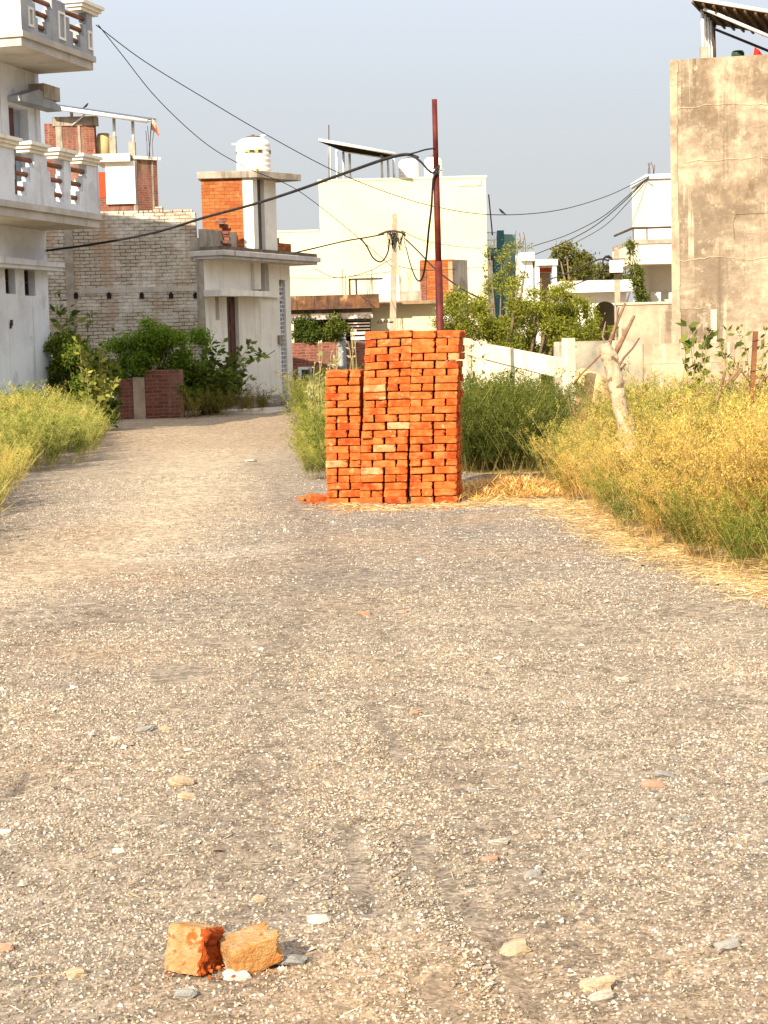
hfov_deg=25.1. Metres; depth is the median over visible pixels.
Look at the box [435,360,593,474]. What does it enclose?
green weeds
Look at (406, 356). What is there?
brick
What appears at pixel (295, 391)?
scrub
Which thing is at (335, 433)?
brick
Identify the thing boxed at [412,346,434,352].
brick
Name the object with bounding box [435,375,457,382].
brick
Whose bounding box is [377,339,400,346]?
brick
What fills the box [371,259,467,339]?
flat roof house
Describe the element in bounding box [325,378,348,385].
brick
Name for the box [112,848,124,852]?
stone
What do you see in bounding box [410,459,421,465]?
brick
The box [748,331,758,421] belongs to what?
fence post
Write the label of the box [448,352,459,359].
brick
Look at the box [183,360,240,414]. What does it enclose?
leafy bush
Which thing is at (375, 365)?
brick
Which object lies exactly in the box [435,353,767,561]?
dry weeds
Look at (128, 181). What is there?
unfinished brick house
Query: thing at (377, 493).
brick
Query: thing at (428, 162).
water tank
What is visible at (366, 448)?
brick
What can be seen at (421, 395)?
brick
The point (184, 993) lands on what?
stone
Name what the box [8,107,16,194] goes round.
door
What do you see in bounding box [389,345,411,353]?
brick
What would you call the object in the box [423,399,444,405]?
brick
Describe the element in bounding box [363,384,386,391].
brick
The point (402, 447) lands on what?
brick
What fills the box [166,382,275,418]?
wall weeds
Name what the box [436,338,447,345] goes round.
brick
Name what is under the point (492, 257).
window
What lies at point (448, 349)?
brick
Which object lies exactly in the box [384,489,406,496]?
brick
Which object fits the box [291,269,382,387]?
verandah house
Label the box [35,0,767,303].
sky
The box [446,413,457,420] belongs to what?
brick
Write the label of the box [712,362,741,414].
dead branch
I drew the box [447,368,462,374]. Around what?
brick
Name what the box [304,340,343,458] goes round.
flowering weed
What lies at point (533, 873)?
stone
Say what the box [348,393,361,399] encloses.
brick
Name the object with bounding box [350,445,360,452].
brick
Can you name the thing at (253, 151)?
water tank
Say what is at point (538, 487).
straw heap
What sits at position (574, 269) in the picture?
cable
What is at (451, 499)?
brick
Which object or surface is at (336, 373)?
brick
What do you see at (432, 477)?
brick
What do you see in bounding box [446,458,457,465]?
brick
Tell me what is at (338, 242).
cable
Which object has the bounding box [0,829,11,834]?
stone
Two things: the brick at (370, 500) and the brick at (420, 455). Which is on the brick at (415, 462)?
the brick at (420, 455)
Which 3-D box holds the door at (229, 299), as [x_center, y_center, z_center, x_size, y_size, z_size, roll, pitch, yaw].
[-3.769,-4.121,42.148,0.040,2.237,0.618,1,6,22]
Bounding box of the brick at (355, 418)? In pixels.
[350,415,361,422]
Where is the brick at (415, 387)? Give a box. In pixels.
[410,384,421,390]
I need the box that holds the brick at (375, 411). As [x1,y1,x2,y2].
[363,407,385,414]
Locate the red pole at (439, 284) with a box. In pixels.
[430,99,444,360]
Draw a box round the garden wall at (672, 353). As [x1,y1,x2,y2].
[642,341,767,399]
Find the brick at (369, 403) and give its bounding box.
[364,400,375,407]
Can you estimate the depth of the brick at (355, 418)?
17.59 m
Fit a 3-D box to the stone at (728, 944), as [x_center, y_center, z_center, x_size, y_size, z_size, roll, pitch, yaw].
[0.910,1.149,4.580,0.074,0.028,0.048,-16,14,-7]
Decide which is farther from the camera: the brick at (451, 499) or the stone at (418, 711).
the brick at (451, 499)
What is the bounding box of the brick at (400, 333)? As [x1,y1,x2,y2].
[389,330,411,337]
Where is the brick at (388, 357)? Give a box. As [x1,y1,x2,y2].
[377,354,399,361]
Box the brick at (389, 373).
[376,369,399,376]
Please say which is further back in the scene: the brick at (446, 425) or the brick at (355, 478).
the brick at (355, 478)
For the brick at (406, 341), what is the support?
on the brick at (400, 349)
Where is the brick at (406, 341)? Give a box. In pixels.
[401,338,413,345]
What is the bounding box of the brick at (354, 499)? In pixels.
[350,497,359,502]
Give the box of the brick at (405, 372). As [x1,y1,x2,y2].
[400,369,410,375]
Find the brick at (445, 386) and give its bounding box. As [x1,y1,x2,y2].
[435,383,457,390]
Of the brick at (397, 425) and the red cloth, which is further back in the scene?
the red cloth
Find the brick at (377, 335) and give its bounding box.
[365,331,387,339]
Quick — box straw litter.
[290,496,767,610]
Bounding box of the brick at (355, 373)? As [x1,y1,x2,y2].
[350,370,361,376]
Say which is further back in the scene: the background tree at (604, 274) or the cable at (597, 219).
the background tree at (604, 274)
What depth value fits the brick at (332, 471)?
17.66 m
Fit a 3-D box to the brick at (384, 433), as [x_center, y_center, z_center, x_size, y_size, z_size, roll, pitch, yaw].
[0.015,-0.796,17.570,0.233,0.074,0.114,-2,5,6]
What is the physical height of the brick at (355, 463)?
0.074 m
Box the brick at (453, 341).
[448,338,459,344]
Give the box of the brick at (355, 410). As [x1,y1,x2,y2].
[349,407,361,414]
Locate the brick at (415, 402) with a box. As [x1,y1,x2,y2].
[410,399,421,405]
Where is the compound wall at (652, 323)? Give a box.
[614,301,671,363]
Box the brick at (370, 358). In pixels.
[364,355,376,361]
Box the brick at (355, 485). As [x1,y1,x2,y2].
[351,482,362,488]
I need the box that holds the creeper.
[621,237,651,301]
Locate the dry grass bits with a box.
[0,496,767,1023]
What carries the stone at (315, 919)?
on the ground
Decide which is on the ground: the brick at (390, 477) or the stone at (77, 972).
the stone at (77, 972)
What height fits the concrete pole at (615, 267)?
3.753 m
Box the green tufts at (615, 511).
[575,453,741,561]
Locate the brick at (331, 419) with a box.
[325,415,337,423]
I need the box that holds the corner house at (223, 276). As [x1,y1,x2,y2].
[45,170,320,412]
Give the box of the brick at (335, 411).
[325,408,347,415]
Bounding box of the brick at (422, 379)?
[411,376,433,382]
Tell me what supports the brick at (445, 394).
on the brick at (451, 402)
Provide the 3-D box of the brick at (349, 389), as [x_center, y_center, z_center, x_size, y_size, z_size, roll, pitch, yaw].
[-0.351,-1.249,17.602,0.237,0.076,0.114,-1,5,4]
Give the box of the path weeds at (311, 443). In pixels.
[278,376,326,478]
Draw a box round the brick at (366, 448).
[361,445,372,451]
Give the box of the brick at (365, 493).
[360,490,371,497]
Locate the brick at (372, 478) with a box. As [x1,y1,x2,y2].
[361,475,383,481]
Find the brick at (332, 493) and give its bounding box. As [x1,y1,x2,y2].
[326,489,339,497]
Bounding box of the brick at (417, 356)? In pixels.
[412,353,423,360]
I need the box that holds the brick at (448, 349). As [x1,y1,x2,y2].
[436,345,458,352]
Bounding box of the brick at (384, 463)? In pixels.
[373,460,395,467]
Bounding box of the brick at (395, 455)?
[385,452,407,459]
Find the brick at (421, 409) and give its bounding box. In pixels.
[410,406,432,413]
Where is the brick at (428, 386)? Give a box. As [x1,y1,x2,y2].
[422,383,433,390]
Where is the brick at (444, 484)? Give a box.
[434,481,456,488]
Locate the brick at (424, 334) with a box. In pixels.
[413,331,435,337]
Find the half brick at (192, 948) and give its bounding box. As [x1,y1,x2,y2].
[164,921,225,975]
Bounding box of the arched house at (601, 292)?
[548,279,632,340]
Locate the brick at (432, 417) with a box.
[422,414,444,420]
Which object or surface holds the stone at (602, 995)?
on the ground
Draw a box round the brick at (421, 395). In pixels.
[410,392,432,398]
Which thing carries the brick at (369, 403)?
on the brick at (375, 411)
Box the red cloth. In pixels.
[753,47,762,54]
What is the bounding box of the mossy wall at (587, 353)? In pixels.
[553,340,643,394]
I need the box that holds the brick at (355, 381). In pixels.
[348,377,361,384]
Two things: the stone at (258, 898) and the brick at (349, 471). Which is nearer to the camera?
the stone at (258, 898)
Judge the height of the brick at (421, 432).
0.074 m
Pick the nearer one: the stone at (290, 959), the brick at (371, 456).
the stone at (290, 959)
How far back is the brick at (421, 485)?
17.54 m
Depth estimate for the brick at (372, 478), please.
17.57 m
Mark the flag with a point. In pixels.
(154, 128)
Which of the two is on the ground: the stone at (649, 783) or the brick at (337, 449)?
the stone at (649, 783)
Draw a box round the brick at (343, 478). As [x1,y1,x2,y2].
[338,475,350,482]
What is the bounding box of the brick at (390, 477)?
[385,474,395,481]
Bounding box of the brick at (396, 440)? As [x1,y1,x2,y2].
[385,436,407,444]
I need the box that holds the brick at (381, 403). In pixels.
[376,400,387,407]
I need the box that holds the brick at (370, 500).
[360,497,382,503]
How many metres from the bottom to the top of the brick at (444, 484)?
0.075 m
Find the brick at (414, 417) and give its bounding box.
[409,413,420,421]
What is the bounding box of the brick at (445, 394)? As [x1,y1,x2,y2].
[435,391,456,398]
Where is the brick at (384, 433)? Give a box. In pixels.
[374,430,396,437]
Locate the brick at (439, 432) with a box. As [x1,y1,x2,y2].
[434,429,445,435]
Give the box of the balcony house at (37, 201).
[0,0,104,401]
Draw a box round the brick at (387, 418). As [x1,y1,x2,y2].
[375,414,397,421]
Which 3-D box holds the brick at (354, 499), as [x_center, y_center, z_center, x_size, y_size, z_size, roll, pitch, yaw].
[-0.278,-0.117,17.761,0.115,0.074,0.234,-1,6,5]
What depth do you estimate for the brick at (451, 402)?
17.42 m
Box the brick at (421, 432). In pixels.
[410,429,432,435]
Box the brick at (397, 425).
[387,421,409,428]
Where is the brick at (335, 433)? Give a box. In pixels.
[325,430,347,437]
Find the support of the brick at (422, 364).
on the brick at (435, 372)
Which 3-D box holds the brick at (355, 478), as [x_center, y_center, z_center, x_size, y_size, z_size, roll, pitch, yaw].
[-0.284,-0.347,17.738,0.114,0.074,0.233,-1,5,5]
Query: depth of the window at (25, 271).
33.15 m
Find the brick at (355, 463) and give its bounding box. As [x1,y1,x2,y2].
[350,459,361,466]
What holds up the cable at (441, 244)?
attached to the concrete pole at (394, 237)
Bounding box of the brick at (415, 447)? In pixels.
[409,444,421,451]
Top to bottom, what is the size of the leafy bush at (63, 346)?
2.022 m
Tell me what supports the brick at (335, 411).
on the brick at (343, 419)
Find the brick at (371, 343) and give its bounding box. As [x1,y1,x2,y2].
[365,340,377,346]
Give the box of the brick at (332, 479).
[326,474,338,482]
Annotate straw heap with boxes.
[406,471,629,503]
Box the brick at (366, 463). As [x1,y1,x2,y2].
[361,460,372,467]
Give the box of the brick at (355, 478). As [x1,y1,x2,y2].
[350,475,360,482]
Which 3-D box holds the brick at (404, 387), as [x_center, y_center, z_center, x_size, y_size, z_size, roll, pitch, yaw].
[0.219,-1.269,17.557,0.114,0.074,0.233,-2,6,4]
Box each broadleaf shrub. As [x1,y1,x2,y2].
[50,291,97,398]
[72,335,120,416]
[187,337,270,414]
[476,367,518,395]
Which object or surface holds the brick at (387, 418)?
on the brick at (397, 425)
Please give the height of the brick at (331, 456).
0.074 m
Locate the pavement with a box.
[185,407,287,414]
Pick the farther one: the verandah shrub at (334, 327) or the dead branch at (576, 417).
the verandah shrub at (334, 327)
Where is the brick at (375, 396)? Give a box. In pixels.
[364,392,385,399]
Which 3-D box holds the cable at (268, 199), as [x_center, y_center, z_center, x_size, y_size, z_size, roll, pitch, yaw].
[-2.650,-5.096,29.122,1.041,0.758,11.911,-6,7,-36]
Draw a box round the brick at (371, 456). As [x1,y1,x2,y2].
[361,452,383,459]
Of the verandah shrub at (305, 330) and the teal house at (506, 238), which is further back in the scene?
the teal house at (506, 238)
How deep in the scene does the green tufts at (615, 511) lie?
13.83 m
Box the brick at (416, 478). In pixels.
[410,474,421,481]
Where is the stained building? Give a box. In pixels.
[670,0,767,362]
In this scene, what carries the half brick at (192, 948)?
on the ground
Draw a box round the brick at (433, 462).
[422,458,444,465]
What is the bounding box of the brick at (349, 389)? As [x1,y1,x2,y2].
[338,385,360,392]
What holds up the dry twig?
on the ground
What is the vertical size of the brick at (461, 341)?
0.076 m
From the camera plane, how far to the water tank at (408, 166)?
61.98 m
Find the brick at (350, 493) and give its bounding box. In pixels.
[339,489,359,497]
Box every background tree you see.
[548,239,599,282]
[588,261,632,302]
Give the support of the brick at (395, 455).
on the brick at (403, 463)
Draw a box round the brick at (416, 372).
[411,369,422,375]
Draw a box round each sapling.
[477,235,533,361]
[676,319,718,408]
[714,324,767,398]
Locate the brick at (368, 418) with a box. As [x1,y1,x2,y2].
[362,415,374,421]
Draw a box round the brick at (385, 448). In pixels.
[373,444,395,451]
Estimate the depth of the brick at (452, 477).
17.50 m
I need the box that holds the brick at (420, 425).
[409,422,432,428]
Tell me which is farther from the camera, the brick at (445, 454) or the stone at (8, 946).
the brick at (445, 454)
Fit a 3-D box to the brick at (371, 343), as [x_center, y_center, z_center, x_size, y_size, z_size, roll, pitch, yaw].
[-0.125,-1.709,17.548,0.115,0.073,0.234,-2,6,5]
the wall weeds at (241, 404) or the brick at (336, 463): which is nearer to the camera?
the brick at (336, 463)
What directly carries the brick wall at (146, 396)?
on the ground
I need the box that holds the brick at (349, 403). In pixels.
[338,400,360,407]
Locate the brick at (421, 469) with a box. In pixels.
[410,466,432,473]
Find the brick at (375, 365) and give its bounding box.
[365,361,387,369]
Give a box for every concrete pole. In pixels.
[377,213,406,330]
[602,248,625,339]
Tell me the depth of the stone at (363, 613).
10.31 m
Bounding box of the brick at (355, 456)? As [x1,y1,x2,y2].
[350,452,360,459]
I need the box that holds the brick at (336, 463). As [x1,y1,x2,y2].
[326,460,348,467]
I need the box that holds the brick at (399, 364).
[389,360,411,368]
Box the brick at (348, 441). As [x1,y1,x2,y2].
[338,437,360,445]
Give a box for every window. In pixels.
[5,269,8,293]
[24,270,28,295]
[298,367,311,382]
[489,256,493,272]
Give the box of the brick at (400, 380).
[388,376,410,383]
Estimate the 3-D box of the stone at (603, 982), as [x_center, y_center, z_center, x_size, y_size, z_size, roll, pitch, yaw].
[0.533,1.187,4.331,0.094,0.039,0.053,-10,11,-6]
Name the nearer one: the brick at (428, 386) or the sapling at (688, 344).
the brick at (428, 386)
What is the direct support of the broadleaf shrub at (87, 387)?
on the ground
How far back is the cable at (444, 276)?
38.57 m
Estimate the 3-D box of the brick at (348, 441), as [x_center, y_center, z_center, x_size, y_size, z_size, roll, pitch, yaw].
[-0.352,-0.719,17.652,0.233,0.074,0.114,-2,6,4]
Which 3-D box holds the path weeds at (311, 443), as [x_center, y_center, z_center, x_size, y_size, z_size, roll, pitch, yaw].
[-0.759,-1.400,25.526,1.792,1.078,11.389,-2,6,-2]
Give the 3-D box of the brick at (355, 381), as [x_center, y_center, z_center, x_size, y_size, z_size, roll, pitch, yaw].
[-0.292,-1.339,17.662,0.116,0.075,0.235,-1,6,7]
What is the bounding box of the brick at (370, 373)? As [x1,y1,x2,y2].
[364,370,376,377]
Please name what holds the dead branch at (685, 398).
on the dry weeds at (698, 439)
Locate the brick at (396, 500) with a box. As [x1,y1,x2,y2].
[385,496,407,503]
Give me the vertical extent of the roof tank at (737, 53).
0.700 m
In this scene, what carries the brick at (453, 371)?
on the brick
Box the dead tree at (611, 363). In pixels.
[573,303,639,468]
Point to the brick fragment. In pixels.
(300, 498)
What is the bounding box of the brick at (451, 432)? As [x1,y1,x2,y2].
[446,427,457,435]
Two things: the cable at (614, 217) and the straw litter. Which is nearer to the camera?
the straw litter
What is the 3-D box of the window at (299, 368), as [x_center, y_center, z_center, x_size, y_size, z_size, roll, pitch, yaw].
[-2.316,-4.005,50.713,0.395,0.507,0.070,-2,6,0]
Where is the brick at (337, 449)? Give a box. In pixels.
[326,446,348,452]
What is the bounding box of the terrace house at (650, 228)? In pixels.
[612,162,671,301]
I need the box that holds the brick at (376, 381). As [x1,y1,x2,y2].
[364,377,386,384]
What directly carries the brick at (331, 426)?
on the brick at (335, 433)
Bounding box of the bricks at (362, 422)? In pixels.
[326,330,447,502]
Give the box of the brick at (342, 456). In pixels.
[338,452,349,459]
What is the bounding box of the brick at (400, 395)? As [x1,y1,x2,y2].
[388,391,410,398]
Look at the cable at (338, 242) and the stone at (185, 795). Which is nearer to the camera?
the stone at (185, 795)
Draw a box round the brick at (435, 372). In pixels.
[423,368,446,375]
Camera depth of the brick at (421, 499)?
17.56 m
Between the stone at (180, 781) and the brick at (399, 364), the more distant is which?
the brick at (399, 364)
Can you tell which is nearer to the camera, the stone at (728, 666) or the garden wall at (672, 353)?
the stone at (728, 666)
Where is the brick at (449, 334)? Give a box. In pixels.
[437,330,460,337]
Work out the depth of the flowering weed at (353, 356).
24.83 m
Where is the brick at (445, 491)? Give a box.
[434,488,456,495]
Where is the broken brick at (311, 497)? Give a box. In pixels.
[306,493,326,501]
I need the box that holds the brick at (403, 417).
[399,414,409,420]
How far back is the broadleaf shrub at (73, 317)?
34.25 m
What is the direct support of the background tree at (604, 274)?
on the ground
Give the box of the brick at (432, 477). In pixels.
[422,474,444,481]
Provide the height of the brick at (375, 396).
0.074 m
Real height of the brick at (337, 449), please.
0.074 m
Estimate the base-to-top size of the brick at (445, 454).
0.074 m
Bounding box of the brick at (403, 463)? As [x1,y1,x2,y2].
[396,459,408,466]
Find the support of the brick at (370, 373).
on the brick at (376, 381)
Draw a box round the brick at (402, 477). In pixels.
[396,473,408,481]
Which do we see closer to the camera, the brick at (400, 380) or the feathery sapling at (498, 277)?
the brick at (400, 380)
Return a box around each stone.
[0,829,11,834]
[0,942,14,951]
[62,778,75,782]
[66,967,87,977]
[110,736,120,740]
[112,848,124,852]
[134,725,153,731]
[158,726,172,730]
[166,775,193,786]
[174,988,196,998]
[178,791,197,799]
[221,969,251,981]
[252,894,267,901]
[277,952,305,965]
[307,914,332,924]
[358,611,371,614]
[398,609,408,612]
[408,709,421,713]
[466,788,477,792]
[480,855,498,861]
[489,837,508,844]
[500,938,531,955]
[521,869,543,877]
[578,975,616,990]
[586,989,614,1000]
[616,676,629,681]
[640,779,664,787]
[653,770,676,777]
[675,817,692,821]
[714,937,740,950]
[724,664,735,668]
[755,777,767,782]
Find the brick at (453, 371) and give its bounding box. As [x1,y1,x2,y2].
[448,368,458,375]
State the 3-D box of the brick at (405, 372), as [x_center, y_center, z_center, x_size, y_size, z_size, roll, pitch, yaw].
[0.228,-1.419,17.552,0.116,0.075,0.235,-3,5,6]
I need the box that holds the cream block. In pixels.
[277,125,492,359]
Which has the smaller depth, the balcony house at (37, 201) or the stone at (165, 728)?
the stone at (165, 728)
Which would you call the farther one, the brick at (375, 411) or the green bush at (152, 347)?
the green bush at (152, 347)
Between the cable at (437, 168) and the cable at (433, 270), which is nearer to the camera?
the cable at (437, 168)
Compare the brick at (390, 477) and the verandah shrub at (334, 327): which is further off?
the verandah shrub at (334, 327)
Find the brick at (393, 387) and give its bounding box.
[387,384,399,390]
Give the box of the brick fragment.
[298,496,306,500]
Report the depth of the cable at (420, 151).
23.82 m
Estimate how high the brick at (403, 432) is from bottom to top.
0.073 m
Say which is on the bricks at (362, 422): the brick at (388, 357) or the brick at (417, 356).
the brick at (417, 356)
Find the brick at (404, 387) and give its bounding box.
[399,383,410,390]
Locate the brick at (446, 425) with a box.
[434,421,456,428]
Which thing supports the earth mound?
on the ground
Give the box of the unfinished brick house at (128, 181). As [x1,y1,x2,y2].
[44,104,160,211]
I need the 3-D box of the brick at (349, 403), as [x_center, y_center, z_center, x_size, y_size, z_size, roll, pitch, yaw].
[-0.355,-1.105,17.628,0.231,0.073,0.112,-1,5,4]
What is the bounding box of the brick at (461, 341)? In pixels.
[447,338,463,344]
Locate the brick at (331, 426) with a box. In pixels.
[325,423,337,429]
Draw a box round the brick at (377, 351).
[365,347,387,354]
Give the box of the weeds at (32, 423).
[0,380,119,510]
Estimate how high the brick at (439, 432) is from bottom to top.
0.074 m
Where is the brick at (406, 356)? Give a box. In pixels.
[400,353,411,360]
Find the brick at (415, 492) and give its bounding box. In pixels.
[410,489,420,495]
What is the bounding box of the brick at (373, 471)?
[361,467,383,474]
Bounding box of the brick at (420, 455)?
[409,451,431,459]
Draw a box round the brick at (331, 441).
[325,438,338,445]
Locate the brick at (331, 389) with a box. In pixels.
[325,386,337,393]
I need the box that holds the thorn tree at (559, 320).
[427,276,619,387]
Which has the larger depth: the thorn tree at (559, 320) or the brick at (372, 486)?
the thorn tree at (559, 320)
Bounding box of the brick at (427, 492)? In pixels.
[422,487,433,495]
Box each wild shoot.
[111,322,193,414]
[465,304,490,384]
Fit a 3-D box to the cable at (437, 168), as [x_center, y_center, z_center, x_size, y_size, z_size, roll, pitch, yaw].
[0.575,-5.157,34.011,0.356,1.626,20.893,-2,6,0]
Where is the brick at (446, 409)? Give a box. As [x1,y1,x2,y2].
[434,405,456,412]
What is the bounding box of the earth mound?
[556,368,610,441]
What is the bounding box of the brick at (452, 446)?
[446,443,457,450]
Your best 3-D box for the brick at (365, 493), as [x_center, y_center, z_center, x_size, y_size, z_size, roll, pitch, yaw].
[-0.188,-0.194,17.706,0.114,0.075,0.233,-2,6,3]
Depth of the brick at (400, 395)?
17.47 m
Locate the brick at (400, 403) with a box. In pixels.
[388,399,410,406]
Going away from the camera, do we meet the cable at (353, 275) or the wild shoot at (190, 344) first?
the wild shoot at (190, 344)
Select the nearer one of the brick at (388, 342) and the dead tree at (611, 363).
the brick at (388, 342)
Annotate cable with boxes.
[46,153,418,251]
[96,25,648,214]
[98,25,391,266]
[297,234,383,251]
[298,271,390,278]
[315,259,390,277]
[361,239,389,262]
[398,266,480,270]
[400,230,482,248]
[405,238,481,299]
[406,148,434,154]
[406,155,439,281]
[534,177,647,245]
[535,177,648,254]
[537,258,608,283]
[560,268,604,290]
[569,177,649,245]
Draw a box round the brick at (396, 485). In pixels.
[385,482,407,489]
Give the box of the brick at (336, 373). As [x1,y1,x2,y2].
[326,370,348,377]
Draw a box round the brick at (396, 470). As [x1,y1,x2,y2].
[385,467,407,473]
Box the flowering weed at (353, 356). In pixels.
[345,329,359,368]
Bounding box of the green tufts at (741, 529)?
[649,467,767,578]
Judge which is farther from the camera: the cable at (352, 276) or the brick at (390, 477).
the cable at (352, 276)
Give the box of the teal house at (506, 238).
[487,230,516,367]
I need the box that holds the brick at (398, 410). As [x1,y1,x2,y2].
[388,407,409,414]
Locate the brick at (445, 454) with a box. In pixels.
[434,451,456,458]
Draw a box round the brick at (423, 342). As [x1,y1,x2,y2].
[412,339,434,345]
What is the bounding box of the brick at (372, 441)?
[361,437,384,444]
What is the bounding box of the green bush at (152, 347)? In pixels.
[95,314,216,412]
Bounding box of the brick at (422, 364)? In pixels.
[411,361,433,368]
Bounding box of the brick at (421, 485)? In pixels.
[410,481,432,488]
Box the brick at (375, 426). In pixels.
[363,422,385,429]
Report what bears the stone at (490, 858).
on the ground
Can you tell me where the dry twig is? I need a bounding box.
[0,483,21,529]
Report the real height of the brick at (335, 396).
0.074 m
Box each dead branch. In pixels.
[568,392,593,447]
[670,389,707,411]
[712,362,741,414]
[729,367,767,401]
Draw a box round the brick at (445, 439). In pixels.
[434,436,457,442]
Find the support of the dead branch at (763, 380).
in the dry weeds at (698, 439)
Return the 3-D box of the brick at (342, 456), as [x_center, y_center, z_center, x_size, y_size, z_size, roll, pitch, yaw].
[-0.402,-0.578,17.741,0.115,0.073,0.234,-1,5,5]
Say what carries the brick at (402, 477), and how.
on the brick at (396, 485)
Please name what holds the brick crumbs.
on the ground
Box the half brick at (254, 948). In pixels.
[217,922,283,973]
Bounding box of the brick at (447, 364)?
[436,361,458,367]
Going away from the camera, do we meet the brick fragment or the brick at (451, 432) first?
the brick at (451, 432)
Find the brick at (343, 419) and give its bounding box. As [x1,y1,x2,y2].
[337,415,349,422]
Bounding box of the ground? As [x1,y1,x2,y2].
[0,383,767,1023]
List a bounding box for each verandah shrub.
[291,310,323,344]
[319,309,350,345]
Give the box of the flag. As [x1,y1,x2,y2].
[148,118,159,158]
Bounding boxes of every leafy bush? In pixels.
[43,327,125,428]
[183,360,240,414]
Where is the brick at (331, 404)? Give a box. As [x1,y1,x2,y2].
[325,400,337,407]
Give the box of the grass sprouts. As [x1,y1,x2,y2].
[292,431,654,552]
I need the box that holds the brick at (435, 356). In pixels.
[424,353,446,360]
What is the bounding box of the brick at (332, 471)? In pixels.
[326,467,338,475]
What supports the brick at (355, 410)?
on the brick at (355, 418)
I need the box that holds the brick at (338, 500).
[327,498,349,502]
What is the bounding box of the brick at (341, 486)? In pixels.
[328,482,350,489]
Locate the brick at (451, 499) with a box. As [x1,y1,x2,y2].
[435,495,457,502]
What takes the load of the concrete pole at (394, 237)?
on the ground
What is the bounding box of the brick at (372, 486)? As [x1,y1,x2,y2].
[360,482,382,490]
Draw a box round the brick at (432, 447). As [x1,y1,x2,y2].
[422,444,444,451]
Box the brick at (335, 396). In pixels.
[325,393,347,400]
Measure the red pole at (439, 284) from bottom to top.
4.863 m
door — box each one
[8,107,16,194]
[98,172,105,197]
[226,297,236,370]
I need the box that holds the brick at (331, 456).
[326,453,337,459]
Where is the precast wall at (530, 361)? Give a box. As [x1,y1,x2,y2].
[457,338,575,435]
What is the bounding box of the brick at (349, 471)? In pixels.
[339,468,360,474]
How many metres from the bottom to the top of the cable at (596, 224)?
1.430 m
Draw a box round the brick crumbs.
[166,496,461,989]
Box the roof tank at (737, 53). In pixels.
[731,50,743,55]
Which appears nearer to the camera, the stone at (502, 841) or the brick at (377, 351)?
the stone at (502, 841)
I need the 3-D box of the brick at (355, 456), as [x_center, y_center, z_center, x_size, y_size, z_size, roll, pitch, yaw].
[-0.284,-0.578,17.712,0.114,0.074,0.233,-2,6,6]
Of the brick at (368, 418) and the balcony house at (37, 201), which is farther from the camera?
the balcony house at (37, 201)
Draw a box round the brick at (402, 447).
[397,444,408,450]
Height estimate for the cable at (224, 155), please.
4.375 m
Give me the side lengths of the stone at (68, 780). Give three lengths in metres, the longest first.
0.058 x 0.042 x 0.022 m
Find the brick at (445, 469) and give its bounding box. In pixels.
[435,466,457,473]
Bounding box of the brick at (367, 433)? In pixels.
[361,430,373,438]
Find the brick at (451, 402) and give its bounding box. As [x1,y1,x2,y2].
[446,398,457,405]
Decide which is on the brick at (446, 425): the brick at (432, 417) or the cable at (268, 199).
the brick at (432, 417)
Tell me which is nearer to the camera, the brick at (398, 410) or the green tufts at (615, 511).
the green tufts at (615, 511)
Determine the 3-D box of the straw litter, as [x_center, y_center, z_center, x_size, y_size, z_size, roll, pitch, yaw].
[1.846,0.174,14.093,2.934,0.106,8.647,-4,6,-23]
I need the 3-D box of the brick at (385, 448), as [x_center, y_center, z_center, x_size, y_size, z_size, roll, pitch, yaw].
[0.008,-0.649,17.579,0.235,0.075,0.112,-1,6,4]
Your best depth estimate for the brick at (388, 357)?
17.44 m
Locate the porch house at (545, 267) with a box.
[515,232,557,380]
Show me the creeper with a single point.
(638, 280)
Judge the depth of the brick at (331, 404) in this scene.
17.59 m
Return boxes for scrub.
[274,361,558,431]
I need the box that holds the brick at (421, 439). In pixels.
[410,436,432,443]
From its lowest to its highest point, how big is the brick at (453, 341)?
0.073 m
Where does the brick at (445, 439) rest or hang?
on the brick at (452, 446)
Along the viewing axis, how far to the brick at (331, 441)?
17.62 m
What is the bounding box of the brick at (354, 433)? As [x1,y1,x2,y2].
[348,430,360,436]
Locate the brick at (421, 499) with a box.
[411,496,433,503]
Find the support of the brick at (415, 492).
on the brick at (421, 499)
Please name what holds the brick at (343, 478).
on the brick at (341, 486)
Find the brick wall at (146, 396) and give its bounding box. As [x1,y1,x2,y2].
[117,369,184,419]
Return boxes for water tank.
[232,134,270,171]
[398,157,418,177]
[424,155,442,176]
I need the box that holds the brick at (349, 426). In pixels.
[338,423,360,429]
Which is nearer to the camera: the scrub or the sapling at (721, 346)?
the sapling at (721, 346)
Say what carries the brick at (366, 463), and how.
on the brick at (373, 471)
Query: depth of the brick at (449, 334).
17.36 m
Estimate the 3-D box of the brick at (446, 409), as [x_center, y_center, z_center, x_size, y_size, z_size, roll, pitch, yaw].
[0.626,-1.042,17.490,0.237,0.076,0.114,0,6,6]
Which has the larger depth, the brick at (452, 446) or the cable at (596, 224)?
the cable at (596, 224)
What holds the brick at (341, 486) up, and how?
on the brick at (332, 493)
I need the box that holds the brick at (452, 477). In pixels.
[446,473,457,480]
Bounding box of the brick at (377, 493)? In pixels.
[372,489,383,496]
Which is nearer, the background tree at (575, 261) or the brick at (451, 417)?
the brick at (451, 417)
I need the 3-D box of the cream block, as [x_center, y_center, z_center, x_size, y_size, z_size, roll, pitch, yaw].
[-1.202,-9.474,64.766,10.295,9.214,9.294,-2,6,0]
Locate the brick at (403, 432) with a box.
[398,429,409,436]

